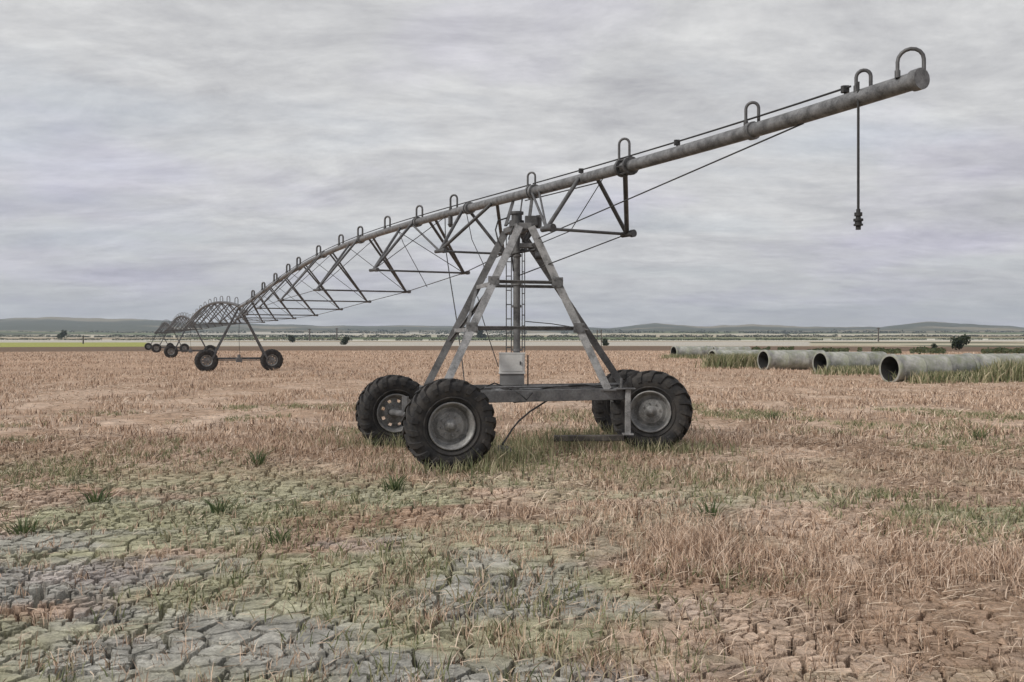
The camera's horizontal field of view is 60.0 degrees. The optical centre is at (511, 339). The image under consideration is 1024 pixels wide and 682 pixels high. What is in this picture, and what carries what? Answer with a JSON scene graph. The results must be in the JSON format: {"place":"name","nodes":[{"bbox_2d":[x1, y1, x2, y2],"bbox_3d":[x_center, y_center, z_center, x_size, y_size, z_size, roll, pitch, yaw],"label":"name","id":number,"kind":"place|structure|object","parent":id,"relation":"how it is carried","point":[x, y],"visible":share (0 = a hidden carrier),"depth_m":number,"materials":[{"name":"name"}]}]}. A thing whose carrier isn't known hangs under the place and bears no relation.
{"place":"outdoors","nodes":[
{"label":"outdoors","id":0,"kind":"place"},
{"bbox_2d":[0,425,1023,681],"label":"field ground","id":1,"kind":"structure","parent":0,"point":[48,593],"depth_m":6.32,"materials":[{"name":"soil"}]},
{"bbox_2d":[0,509,63,534],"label":"weed tuft","id":2,"kind":"object","parent":1,"relation":"on","point":[20,528],"visible":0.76,"depth_m":7.93,"materials":[{"name":"green plant"}]},
{"bbox_2d":[72,484,121,503],"bbox_3d":[-4.514,1.653,9.537,0.693,0.215,0.440,0,0,-22],"label":"weed tuft","id":3,"kind":"object","parent":1,"relation":"on","point":[94,498],"visible":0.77,"depth_m":9.53,"materials":[{"name":"green plant"}]},
{"bbox_2d":[202,492,239,514],"bbox_3d":[-2.916,1.634,8.917,0.521,0.213,0.559,0,0,0],"label":"weed tuft","id":4,"kind":"object","parent":1,"relation":"on","point":[213,508],"visible":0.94,"depth_m":8.85,"materials":[{"name":"green plant"}]},
{"bbox_2d":[230,445,277,465],"bbox_3d":[-3.638,1.598,12.296,0.771,0.299,0.708,0,0,-43],"label":"weed tuft","id":5,"kind":"object","parent":1,"relation":"on","point":[261,460],"visible":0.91,"depth_m":12.32,"materials":[{"name":"green plant"}]},
{"bbox_2d":[249,520,308,543],"bbox_3d":[-1.979,1.629,7.465,0.492,0.214,0.540,0,0,-28],"label":"weed tuft","id":6,"kind":"object","parent":1,"relation":"on","point":[271,539],"visible":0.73,"depth_m":7.48,"materials":[{"name":"green plant"}]},
{"bbox_2d":[367,466,418,491],"bbox_3d":[-1.429,1.630,10.337,0.830,0.259,0.773,0,0,0],"label":"weed tuft","id":7,"kind":"object","parent":1,"relation":"on","point":[397,484],"visible":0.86,"depth_m":10.27,"materials":[{"name":"green plant"}]},
{"bbox_2d":[496,445,511,452],"bbox_3d":[-0.145,1.748,13.910,0.339,0.207,0.267,0,0,0],"label":"stone","id":8,"kind":"object","parent":1,"relation":"on","point":[503,448],"visible":0.21,"depth_m":13.84,"materials":[{"name":"grey stone"}]},
{"bbox_2d":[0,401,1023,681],"bbox_3d":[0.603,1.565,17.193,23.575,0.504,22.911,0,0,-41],"label":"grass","id":9,"kind":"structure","parent":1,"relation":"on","point":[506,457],"depth_m":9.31,"materials":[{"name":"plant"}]},
{"bbox_2d":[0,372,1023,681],"bbox_3d":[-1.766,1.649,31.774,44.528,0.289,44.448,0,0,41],"label":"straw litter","id":10,"kind":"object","parent":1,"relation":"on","point":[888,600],"visible":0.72,"depth_m":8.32,"materials":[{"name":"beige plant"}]},
{"bbox_2d":[0,443,1023,681],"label":"soil clods","id":11,"kind":"object","parent":1,"relation":"on","point":[1001,640],"visible":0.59,"depth_m":7.35,"materials":[{"name":"soil"}]},
{"bbox_2d":[355,198,692,472],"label":"tower","id":12,"kind":"structure","parent":1,"relation":"on","point":[447,418],"depth_m":13.68,"materials":[{"name":"metal"}]},
{"bbox_2d":[554,434,623,441],"bbox_3d":[1.205,1.540,13.900,1.096,0.110,0.140,0,0,5],"label":"timber baulk","id":13,"kind":"object","parent":1,"relation":"on","point":[617,437],"visible":0.89,"depth_m":13.83,"materials":[{"name":"wood"}]},
{"bbox_2d":[687,496,730,516],"bbox_3d":[1.935,1.629,8.637,0.492,0.240,0.539,0,0,-21],"label":"weed tuft","id":14,"kind":"object","parent":1,"relation":"on","point":[712,510],"visible":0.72,"depth_m":8.67,"materials":[{"name":"green plant"}]},
{"bbox_2d":[957,422,993,439],"bbox_3d":[7.907,1.546,15.044,0.813,0.338,0.585,0,0,0],"label":"weed tuft","id":15,"kind":"object","parent":1,"relation":"on","point":[979,434],"visible":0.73,"depth_m":15.01,"materials":[{"name":"green plant"}]},
{"bbox_2d":[0,317,1023,653],"bbox_3d":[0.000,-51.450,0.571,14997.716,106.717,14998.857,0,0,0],"label":"terrain","id":16,"kind":"structure","parent":0,"point":[84,327],"depth_m":58.86,"materials":[{"name":"soil"}]},
{"bbox_2d":[56,329,67,337],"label":"tree","id":17,"kind":"object","parent":16,"relation":"on","point":[62,334],"visible":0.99,"depth_m":699.19,"materials":[{"name":"green plant"}]},
{"bbox_2d":[144,329,172,349],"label":"drive tower","id":18,"kind":"structure","parent":16,"relation":"on","point":[147,346],"depth_m":151.31,"materials":[{"name":"metal"}]},
{"bbox_2d":[154,320,171,333],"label":"truss span","id":19,"kind":"object","parent":18,"relation":"on","point":[162,326],"visible":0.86,"depth_m":131.09,"materials":[{"name":"metal"}]},
{"bbox_2d":[151,326,188,352],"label":"drive tower","id":20,"kind":"structure","parent":16,"relation":"on","point":[156,348],"depth_m":117.23,"materials":[{"name":"metal"}]},
{"bbox_2d":[164,322,216,357],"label":"drive tower","id":21,"kind":"structure","parent":16,"relation":"on","point":[170,353],"depth_m":82.90,"materials":[{"name":"metal"}]},
{"bbox_2d":[165,312,196,332],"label":"truss span","id":22,"kind":"object","parent":21,"relation":"on","point":[177,321],"visible":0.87,"depth_m":97.34,"materials":[{"name":"metal"}]},
{"bbox_2d":[194,308,282,370],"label":"drive tower","id":23,"kind":"structure","parent":16,"relation":"on","point":[211,359],"depth_m":49.08,"materials":[{"name":"metal"}]},
{"bbox_2d":[184,296,246,329],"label":"truss span","id":24,"kind":"object","parent":23,"relation":"on","point":[201,314],"visible":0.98,"depth_m":61.34,"materials":[{"name":"metal"}]},
{"bbox_2d":[233,184,530,380],"bbox_3d":[-7.356,-1.057,31.617,3.106,4.196,38.208,0,0,-25],"label":"truss span","id":25,"kind":"object","parent":23,"relation":"on","point":[466,208],"visible":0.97,"depth_m":21.50,"materials":[{"name":"metal"}]},
{"bbox_2d":[519,47,929,275],"bbox_3d":[1.959,-1.830,10.915,1.392,1.720,7.756,0,0,-30],"label":"pipe boom","id":26,"kind":"object","parent":25,"relation":"attached to","point":[914,80],"visible":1,"depth_m":9.46,"materials":[{"name":"metal"}]},
{"bbox_2d":[288,335,294,342],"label":"bush","id":27,"kind":"object","parent":16,"relation":"on","point":[291,338],"visible":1,"depth_m":419.92,"materials":[{"name":"green plant"}]},
{"bbox_2d":[340,336,349,344],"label":"bush","id":28,"kind":"object","parent":16,"relation":"on","point":[344,340],"visible":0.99,"depth_m":299.55,"materials":[{"name":"green plant"}]},
{"bbox_2d":[477,330,486,337],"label":"tree","id":29,"kind":"object","parent":16,"relation":"on","point":[480,334],"visible":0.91,"depth_m":1048.80,"materials":[{"name":"green plant"}]},
{"bbox_2d":[0,350,1023,681],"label":"stubble","id":30,"kind":"object","parent":16,"relation":"on","point":[724,536],"visible":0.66,"depth_m":10.84,"materials":[{"name":"beige plant"}]},
{"bbox_2d":[0,334,1023,337],"bbox_3d":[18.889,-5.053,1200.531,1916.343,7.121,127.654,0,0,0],"label":"hedgerow","id":31,"kind":"object","parent":16,"relation":"on","point":[439,336],"visible":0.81,"depth_m":1197.93,"materials":[{"name":"green plant"}]},
{"bbox_2d":[0,337,1023,340],"bbox_3d":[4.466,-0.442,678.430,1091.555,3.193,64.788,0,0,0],"label":"hedgerow","id":32,"kind":"object","parent":16,"relation":"on","point":[436,339],"visible":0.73,"depth_m":679.21,"materials":[{"name":"green plant"}]},
{"bbox_2d":[15,330,1023,333],"bbox_3d":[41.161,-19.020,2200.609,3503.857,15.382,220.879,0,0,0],"label":"hedgerow","id":33,"kind":"object","parent":16,"relation":"on","point":[501,332],"visible":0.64,"depth_m":2212.11,"materials":[{"name":"green plant"}]},
{"bbox_2d":[243,329,845,331],"bbox_3d":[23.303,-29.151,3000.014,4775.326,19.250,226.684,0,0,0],"label":"hedgerow","id":34,"kind":"object","parent":16,"relation":"on","point":[523,330],"visible":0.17,"depth_m":2993.26,"materials":[{"name":"green plant"}]},
{"bbox_2d":[602,338,609,345],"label":"bush","id":35,"kind":"object","parent":16,"relation":"on","point":[605,341],"visible":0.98,"depth_m":259.34,"materials":[{"name":"green plant"}]},
{"bbox_2d":[670,346,712,356],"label":"concrete pipe","id":36,"kind":"object","parent":16,"relation":"on","point":[692,350],"visible":0.62,"depth_m":82.21,"materials":[{"name":"grey concrete"}]},
{"bbox_2d":[712,346,750,349],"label":"concrete pipe","id":37,"kind":"object","parent":16,"relation":"on","point":[731,347],"visible":0.27,"depth_m":83.62,"materials":[{"name":"grey concrete"}]},
{"bbox_2d":[708,349,760,357],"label":"concrete pipe","id":38,"kind":"object","parent":16,"relation":"on","point":[712,351],"visible":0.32,"depth_m":55.67,"materials":[{"name":"grey concrete"}]},
{"bbox_2d":[761,406,786,419],"bbox_3d":[5.492,1.551,18.632,0.799,0.315,1.028,0,0,0],"label":"weed tuft","id":39,"kind":"object","parent":16,"relation":"on","point":[772,415],"visible":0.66,"depth_m":18.63,"materials":[{"name":"green plant"}]},
{"bbox_2d":[757,350,824,369],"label":"concrete pipe","id":40,"kind":"object","parent":16,"relation":"on","point":[791,359],"visible":0.71,"depth_m":50.60,"materials":[{"name":"grey concrete"}]},
{"bbox_2d":[659,352,1023,383],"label":"tall weeds","id":41,"kind":"object","parent":16,"relation":"on","point":[1007,371],"visible":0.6,"depth_m":36.78,"materials":[{"name":"green plant"}]},
{"bbox_2d":[812,351,886,370],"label":"concrete pipe","id":42,"kind":"object","parent":16,"relation":"on","point":[828,359],"visible":0.61,"depth_m":45.24,"materials":[{"name":"grey concrete"}]},
{"bbox_2d":[751,346,1023,353],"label":"hedgerow","id":43,"kind":"object","parent":16,"relation":"on","point":[942,350],"visible":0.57,"depth_m":109.59,"materials":[{"name":"green plant"}]},
{"bbox_2d":[879,354,976,381],"bbox_3d":[17.294,1.182,36.826,3.950,1.220,1.220,0,0,-18],"label":"concrete pipe","id":44,"kind":"object","parent":16,"relation":"on","point":[902,365],"visible":0.72,"depth_m":36.44,"materials":[{"name":"grey concrete"}]},
{"bbox_2d":[950,334,970,349],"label":"tree","id":45,"kind":"object","parent":16,"relation":"on","point":[958,341],"visible":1,"depth_m":149.49,"materials":[{"name":"green plant"}]},
{"bbox_2d":[963,353,1023,369],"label":"concrete pipe","id":46,"kind":"object","parent":16,"relation":"on","point":[980,359],"visible":0.38,"depth_m":37.46,"materials":[{"name":"grey concrete"}]},
{"bbox_2d":[0,0,1023,327],"label":"sky","id":47,"kind":"structure","parent":0,"point":[160,159],"materials":[{"name":"grey"}]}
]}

